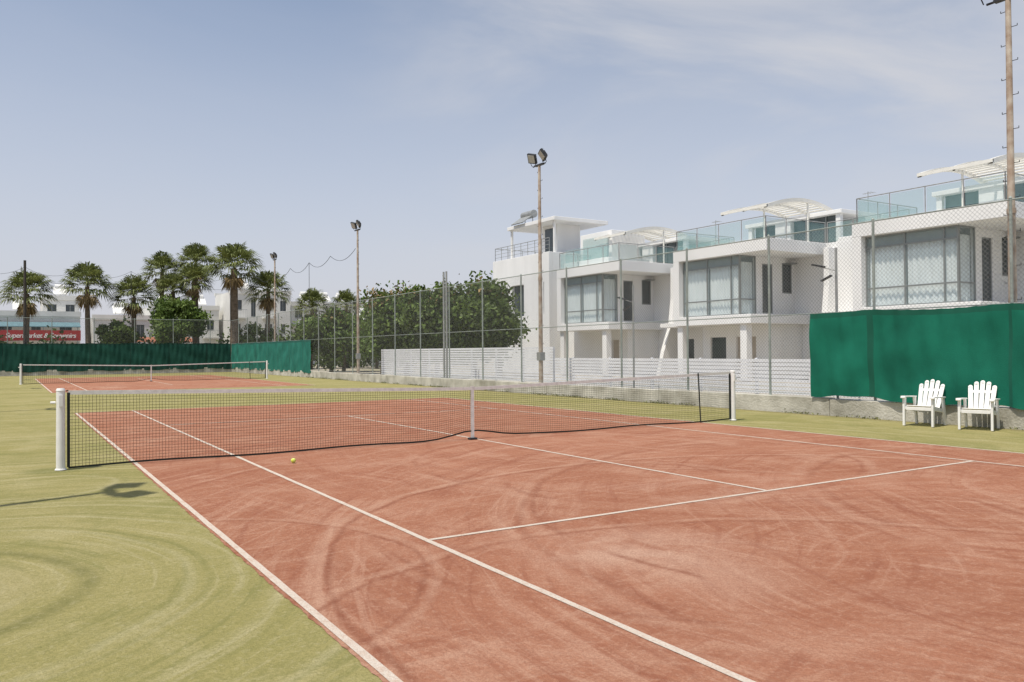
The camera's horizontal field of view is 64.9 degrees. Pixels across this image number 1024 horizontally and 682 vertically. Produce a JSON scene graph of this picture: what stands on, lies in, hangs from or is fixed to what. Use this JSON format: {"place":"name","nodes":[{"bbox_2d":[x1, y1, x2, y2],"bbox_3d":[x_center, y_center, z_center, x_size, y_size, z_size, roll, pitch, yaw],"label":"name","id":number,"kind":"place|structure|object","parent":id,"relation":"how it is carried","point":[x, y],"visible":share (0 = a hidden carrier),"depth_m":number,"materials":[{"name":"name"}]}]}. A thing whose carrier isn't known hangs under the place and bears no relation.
{"place":"outdoors","nodes":[
{"label":"outdoors","id":0,"kind":"place"},
{"bbox_2d":[0,310,80,343],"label":"building","id":1,"kind":"structure","parent":0,"point":[59,315],"depth_m":94.76,"materials":[{"name":"white paint"}]},
{"bbox_2d":[13,298,22,309],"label":"roof water tanks","id":2,"kind":"object","parent":1,"relation":"on","point":[15,306],"visible":0.29,"depth_m":94.88,"materials":[{"name":"white plastic"}]},
{"bbox_2d":[0,327,71,329],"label":"windows","id":3,"kind":"structure","parent":1,"relation":"attached to","point":[35,328],"depth_m":94.54,"materials":[{"name":"grey glass"}]},
{"bbox_2d":[39,295,78,311],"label":"walls","id":4,"kind":"structure","parent":0,"point":[62,302],"depth_m":103.77,"materials":[{"name":"white paint"}]},
{"bbox_2d":[53,284,67,294],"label":"roof water tanks","id":5,"kind":"object","parent":4,"relation":"on","point":[59,290],"visible":0.72,"depth_m":105.32,"materials":[{"name":"white plastic"}]},
{"bbox_2d":[47,304,74,311],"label":"windows","id":6,"kind":"structure","parent":4,"relation":"attached to","point":[70,308],"depth_m":104.31,"materials":[{"name":"grey glass"}]},
{"bbox_2d":[90,314,150,343],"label":"building","id":7,"kind":"structure","parent":0,"point":[120,318],"depth_m":97.17,"materials":[{"name":"white paint"}]},
{"bbox_2d":[112,303,126,314],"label":"roof water tanks","id":8,"kind":"object","parent":7,"relation":"on","point":[118,310],"visible":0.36,"depth_m":98.80,"materials":[{"name":"white plastic"}]},
{"bbox_2d":[99,324,143,336],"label":"windows","id":9,"kind":"structure","parent":7,"relation":"attached to","point":[138,328],"depth_m":98.66,"materials":[{"name":"grey glass"}]},
{"bbox_2d":[137,337,191,343],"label":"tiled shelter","id":10,"kind":"object","parent":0,"point":[155,340],"visible":0.03,"depth_m":95.53,"materials":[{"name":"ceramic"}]},
{"bbox_2d":[140,304,219,343],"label":"building","id":11,"kind":"structure","parent":0,"point":[214,310],"depth_m":106.48,"materials":[{"name":"white paint"}]},
{"bbox_2d":[159,294,205,304],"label":"roof water tanks","id":12,"kind":"object","parent":11,"relation":"on","point":[202,301],"visible":0.3,"depth_m":107.68,"materials":[{"name":"white plastic"}]},
{"bbox_2d":[155,320,213,336],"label":"windows","id":13,"kind":"structure","parent":11,"relation":"attached to","point":[209,327],"depth_m":106.80,"materials":[{"name":"grey glass"}]},
{"bbox_2d":[214,289,290,343],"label":"building","id":14,"kind":"structure","parent":0,"point":[222,300],"depth_m":106.34,"materials":[{"name":"white paint"}]},
{"bbox_2d":[242,279,276,289],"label":"roof water tanks","id":15,"kind":"object","parent":14,"relation":"on","point":[246,283],"visible":0.06,"depth_m":107.13,"materials":[{"name":"white plastic"}]},
{"bbox_2d":[238,301,282,335],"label":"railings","id":16,"kind":"object","parent":14,"relation":"on","point":[272,311],"visible":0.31,"depth_m":105.84,"materials":[{"name":"metal"}]},
{"bbox_2d":[238,300,285,333],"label":"windows","id":17,"kind":"structure","parent":14,"relation":"attached to","point":[253,307],"depth_m":105.92,"materials":[{"name":"grey glass"}]},
{"bbox_2d":[290,301,362,363],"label":"walls","id":18,"kind":"structure","parent":0,"point":[292,310],"depth_m":110.84,"materials":[{"name":"white paint"}]},
{"bbox_2d":[299,292,342,302],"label":"roof water tanks","id":19,"kind":"object","parent":18,"relation":"on","point":[325,294],"visible":0.27,"depth_m":115.02,"materials":[{"name":"white plastic"}]},
{"bbox_2d":[295,309,356,355],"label":"windows","id":20,"kind":"structure","parent":18,"relation":"attached to","point":[301,316],"depth_m":111.13,"materials":[{"name":"grey glass"}]},
{"bbox_2d":[0,372,1023,681],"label":"turf ground","id":21,"kind":"structure","parent":0,"point":[122,572],"depth_m":6.06,"materials":[{"name":"green plant"}]},
{"bbox_2d":[35,375,309,392],"bbox_3d":[-20.404,2.291,45.817,11.089,0.004,23.905,0,-1,-32],"label":"tennis court","id":22,"kind":"object","parent":21,"relation":"on","point":[156,383],"visible":0.89,"depth_m":42.22,"materials":[{"name":"red soil"}]},
{"bbox_2d":[18,361,268,384],"bbox_3d":[-20.409,1.744,45.824,13.080,1.091,0.142,0,-1,-32],"label":"tennis net","id":23,"kind":"object","parent":22,"relation":"on","point":[265,365],"visible":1,"depth_m":45.74,"materials":[{"name":"fabric"}]},
{"bbox_2d":[74,397,1023,681],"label":"tennis court","id":24,"kind":"object","parent":21,"relation":"on","point":[686,551],"visible":0.91,"depth_m":6.55,"materials":[{"name":"red soil"}]},
{"bbox_2d":[50,370,736,470],"bbox_3d":[-0.612,1.182,14.216,13.080,1.092,0.143,0,-1,-32],"label":"tennis net","id":25,"kind":"object","parent":24,"relation":"on","point":[59,402],"visible":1,"depth_m":12.79,"materials":[{"name":"fabric"}]},
{"bbox_2d":[297,376,1022,429],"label":"weeds","id":26,"kind":"object","parent":21,"relation":"on","point":[622,400],"visible":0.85,"depth_m":24.90,"materials":[{"name":"green plant"}]},
{"bbox_2d":[900,379,946,426],"bbox_3d":[8.264,1.229,16.123,0.848,0.907,0.646,0,-1,-42],"label":"plastic armchair","id":27,"kind":"object","parent":21,"relation":"on","point":[932,406],"visible":1,"depth_m":16.16,"materials":[{"name":"white plastic"}]},
{"bbox_2d":[956,380,999,430],"bbox_3d":[8.869,1.213,15.304,0.646,0.907,0.848,-1,-1,40],"label":"plastic armchair","id":28,"kind":"object","parent":21,"relation":"on","point":[984,408],"visible":1,"depth_m":15.43,"materials":[{"name":"white plastic"}]},
{"bbox_2d":[0,0,1023,343],"label":"sky","id":29,"kind":"structure","parent":0,"point":[131,131],"materials":[{"name":"blue"}]},
{"bbox_2d":[96,357,1002,405],"bbox_3d":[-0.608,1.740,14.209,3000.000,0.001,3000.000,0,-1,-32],"label":"ground","id":30,"kind":"structure","parent":0,"point":[375,371],"depth_m":46.74,"materials":[{"name":"grey concrete"}]},
{"bbox_2d":[23,260,26,343],"bbox_3d":[-36.743,-1.741,60.791,0.257,8.700,0.257,0,-1,-32],"label":"wooden pole","id":31,"kind":"object","parent":30,"relation":"on","point":[24,299],"visible":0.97,"depth_m":60.74,"materials":[{"name":"brown wood"}]},
{"bbox_2d":[3,248,355,319],"bbox_3d":[-25.710,-3.860,50.814,22.320,3.909,28.724,0,-1,-32],"label":"festoon wire","id":32,"kind":"object","parent":31,"relation":"attached to","point":[190,278],"visible":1,"depth_m":62.95,"materials":[{"name":"metal"}]},
{"bbox_2d":[0,266,57,343],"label":"palm tree","id":33,"kind":"object","parent":30,"relation":"on","point":[17,280],"visible":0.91,"depth_m":67.64,"materials":[{"name":"green plant"}]},
{"bbox_2d":[0,322,80,342],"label":"shop awning","id":34,"kind":"object","parent":30,"relation":"on","point":[73,324],"visible":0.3,"depth_m":93.50,"materials":[{"name":"fabric"}]},
{"bbox_2d":[0,330,80,340],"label":"supermarket sign","id":35,"kind":"object","parent":34,"relation":"attached to","point":[18,338],"visible":0.64,"depth_m":92.59,"materials":[{"name":"red plastic"}]},
{"bbox_2d":[57,261,117,342],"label":"palm tree","id":36,"kind":"object","parent":30,"relation":"on","point":[88,300],"visible":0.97,"depth_m":67.66,"materials":[{"name":"green plant"}]},
{"bbox_2d":[0,316,233,375],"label":"chain link fence","id":37,"kind":"object","parent":30,"relation":"on","point":[14,356],"visible":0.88,"depth_m":63.48,"materials":[{"name":"metal"}]},
{"bbox_2d":[95,320,140,343],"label":"broadleaf tree","id":38,"kind":"object","parent":30,"relation":"on","point":[113,331],"visible":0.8,"depth_m":67.85,"materials":[{"name":"green plant"}]},
{"bbox_2d":[109,273,158,342],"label":"palm tree","id":39,"kind":"object","parent":30,"relation":"on","point":[133,309],"visible":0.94,"depth_m":69.53,"materials":[{"name":"green plant"}]},
{"bbox_2d":[139,250,181,342],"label":"palm tree","id":40,"kind":"object","parent":30,"relation":"on","point":[161,259],"visible":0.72,"depth_m":74.53,"materials":[{"name":"green plant"}]},
{"bbox_2d":[153,272,189,300],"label":"palm tree","id":41,"kind":"object","parent":30,"relation":"on","point":[169,281],"visible":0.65,"depth_m":72.38,"materials":[{"name":"green plant"}]},
{"bbox_2d":[146,294,213,342],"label":"broadleaf tree","id":42,"kind":"object","parent":30,"relation":"on","point":[184,310],"visible":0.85,"depth_m":68.74,"materials":[{"name":"green plant"}]},
{"bbox_2d":[171,262,214,343],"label":"palm tree","id":43,"kind":"object","parent":30,"relation":"on","point":[192,270],"visible":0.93,"depth_m":71.71,"materials":[{"name":"green plant"}]},
{"bbox_2d":[171,242,220,342],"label":"palm tree","id":44,"kind":"object","parent":30,"relation":"on","point":[197,252],"visible":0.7,"depth_m":75.46,"materials":[{"name":"green plant"}]},
{"bbox_2d":[0,313,416,368],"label":"hedge","id":45,"kind":"object","parent":30,"relation":"on","point":[280,339],"visible":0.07,"depth_m":76.76,"materials":[{"name":"green plant"}]},
{"bbox_2d":[201,241,264,365],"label":"palm tree","id":46,"kind":"object","parent":30,"relation":"on","point":[230,252],"visible":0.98,"depth_m":70.53,"materials":[{"name":"green plant"}]},
{"bbox_2d":[229,321,276,343],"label":"broadleaf tree","id":47,"kind":"object","parent":30,"relation":"on","point":[260,339],"visible":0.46,"depth_m":73.00,"materials":[{"name":"green plant"}]},
{"bbox_2d":[244,270,293,335],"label":"palm tree","id":48,"kind":"object","parent":30,"relation":"on","point":[267,303],"visible":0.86,"depth_m":73.58,"materials":[{"name":"green plant"}]},
{"bbox_2d":[270,252,276,340],"bbox_3d":[-17.219,-1.992,58.391,0.415,8.835,1.158,0,-1,-32],"label":"floodlight pole","id":49,"kind":"object","parent":30,"relation":"on","point":[274,255],"visible":0.76,"depth_m":58.38,"materials":[{"name":"metal"}]},
{"bbox_2d":[292,287,331,368],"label":"palm tree","id":50,"kind":"object","parent":30,"relation":"on","point":[311,296],"visible":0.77,"depth_m":77.57,"materials":[{"name":"green plant"}]},
{"bbox_2d":[291,303,370,371],"bbox_3d":[-12.972,-0.138,57.525,5.936,5.102,5.534,-1,-1,7],"label":"broadleaf tree","id":51,"kind":"object","parent":30,"relation":"on","point":[312,322],"visible":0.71,"depth_m":56.62,"materials":[{"name":"green plant"}]},
{"bbox_2d":[316,307,371,370],"bbox_3d":[-13.717,-0.149,65.144,5.177,5.293,6.026,0,-1,-32],"label":"broadleaf tree","id":52,"kind":"object","parent":30,"relation":"on","point":[343,368],"visible":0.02,"depth_m":64.99,"materials":[{"name":"green plant"}]},
{"bbox_2d":[330,289,361,367],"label":"palm tree","id":53,"kind":"object","parent":30,"relation":"on","point":[346,295],"visible":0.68,"depth_m":81.40,"materials":[{"name":"green plant"}]},
{"bbox_2d":[350,220,360,373],"bbox_3d":[-8.568,-2.237,44.578,0.416,8.836,1.158,0,-1,-32],"label":"floodlight pole","id":54,"kind":"object","parent":30,"relation":"on","point":[354,224],"visible":0.88,"depth_m":44.55,"materials":[{"name":"metal"}]},
{"bbox_2d":[359,315,379,368],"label":"broadleaf tree","id":55,"kind":"object","parent":30,"relation":"on","point":[376,363],"visible":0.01,"depth_m":77.18,"materials":[{"name":"green plant"}]},
{"bbox_2d":[342,280,420,375],"bbox_3d":[-7.825,-0.836,52.447,5.819,6.242,6.078,-1,-1,38],"label":"broadleaf tree","id":56,"kind":"object","parent":30,"relation":"on","point":[379,309],"visible":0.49,"depth_m":50.71,"materials":[{"name":"green plant"}]},
{"bbox_2d":[393,281,468,376],"bbox_3d":[-4.354,-0.799,47.788,5.249,5.994,5.264,0,-1,-12],"label":"broadleaf tree","id":57,"kind":"object","parent":30,"relation":"on","point":[409,316],"visible":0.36,"depth_m":46.76,"materials":[{"name":"green plant"}]},
{"bbox_2d":[441,271,447,377],"bbox_3d":[-2.914,-0.509,35.225,0.161,5.050,0.501,0,-1,-32],"label":"gate post","id":58,"kind":"object","parent":30,"relation":"on","point":[445,288],"visible":0.83,"depth_m":35.25,"materials":[{"name":"metal"}]},
{"bbox_2d":[381,347,554,382],"bbox_3d":[-2.882,1.208,38.814,0.098,1.710,17.103,0,-1,-32],"label":"slatted fence","id":59,"kind":"object","parent":30,"relation":"on","point":[403,356],"visible":0.67,"depth_m":36.94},
{"bbox_2d":[421,270,536,377],"bbox_3d":[-2.529,-1.015,47.752,7.270,6.397,6.793,-1,-1,23],"label":"broadleaf tree","id":60,"kind":"object","parent":30,"relation":"on","point":[506,315],"visible":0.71,"depth_m":46.36,"materials":[{"name":"green plant"}]},
{"bbox_2d":[527,148,547,382],"bbox_3d":[0.986,-2.508,29.325,0.415,8.836,1.158,0,-1,-32],"label":"floodlight pole","id":61,"kind":"object","parent":30,"relation":"on","point":[542,154],"visible":0.94,"depth_m":29.30,"materials":[{"name":"wood"},{"name":"dark metal"},{"name":"galvanised steel"}]},
{"bbox_2d":[493,210,647,373],"bbox_3d":[5.620,-3.581,57.206,9.002,11.629,12.102,0,-1,-32],"label":"white tower villa","id":62,"kind":"object","parent":30,"relation":"on","point":[561,234],"visible":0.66,"depth_m":54.42,"materials":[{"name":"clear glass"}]},
{"bbox_2d":[619,285,634,386],"bbox_3d":[3.608,0.040,25.586,0.161,3.600,0.634,0,-1,-40],"label":"street lamp","id":63,"kind":"object","parent":30,"relation":"on","point":[627,307],"visible":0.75,"depth_m":25.38,"materials":[{"name":"metal"}]},
{"bbox_2d":[231,196,1023,429],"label":"chain link fence","id":64,"kind":"object","parent":30,"relation":"on","point":[891,356],"visible":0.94,"depth_m":18.34,"materials":[{"name":"metal"}]},
{"bbox_2d":[557,220,735,374],"bbox_3d":[9.991,-2.791,50.228,10.002,9.802,10.742,0,-1,-32],"label":"white villa","id":65,"kind":"object","parent":30,"relation":"on","point":[664,245],"visible":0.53,"depth_m":49.85,"materials":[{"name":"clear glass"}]},
{"bbox_2d":[614,340,618,373],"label":"doors","id":66,"kind":"structure","parent":65,"relation":"in","point":[616,348],"depth_m":50.22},
{"bbox_2d":[564,242,677,323],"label":"window frames","id":67,"kind":"structure","parent":65,"relation":"in","point":[602,277],"depth_m":49.60,"materials":[{"name":"grey metal"}]},
{"bbox_2d":[555,357,1008,406],"bbox_3d":[8.450,1.090,20.720,0.098,1.303,25.403,0,-1,-32],"label":"slatted fence","id":68,"kind":"object","parent":30,"relation":"on","point":[558,369],"visible":0.34,"depth_m":24.84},
{"bbox_2d":[673,192,909,379],"bbox_3d":[15.695,-2.953,41.119,10.002,9.802,10.742,0,-1,-32],"label":"white villa","id":69,"kind":"object","parent":30,"relation":"on","point":[807,220],"visible":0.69,"depth_m":40.88,"materials":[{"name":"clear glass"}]},
{"bbox_2d":[738,337,755,377],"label":"doors","id":70,"kind":"structure","parent":69,"relation":"in","point":[754,338],"depth_m":41.06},
{"bbox_2d":[683,216,826,316],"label":"window frames","id":71,"kind":"structure","parent":69,"relation":"in","point":[739,256],"depth_m":40.85,"materials":[{"name":"grey metal"}]},
{"bbox_2d":[811,247,838,397],"bbox_3d":[7.507,-0.245,19.360,0.161,3.950,0.634,0,-1,-40],"label":"street lamp","id":72,"kind":"object","parent":30,"relation":"on","point":[836,292],"visible":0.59,"depth_m":19.17,"materials":[{"name":"metal"}]},
{"bbox_2d":[852,153,1023,310],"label":"white villa","id":73,"kind":"object","parent":30,"relation":"on","point":[984,191],"visible":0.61,"depth_m":32.04,"materials":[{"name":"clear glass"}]},
{"bbox_2d":[865,225,1020,306],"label":"window frames","id":74,"kind":"structure","parent":73,"relation":"in","point":[957,237],"depth_m":31.44,"materials":[{"name":"grey metal"}]},
{"bbox_2d":[981,0,1021,302],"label":"floodlight pole","id":75,"kind":"object","parent":30,"relation":"on","point":[1010,128],"visible":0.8,"depth_m":15.56,"materials":[{"name":"wood"},{"name":"dark metal"},{"name":"galvanised steel"}]}
]}

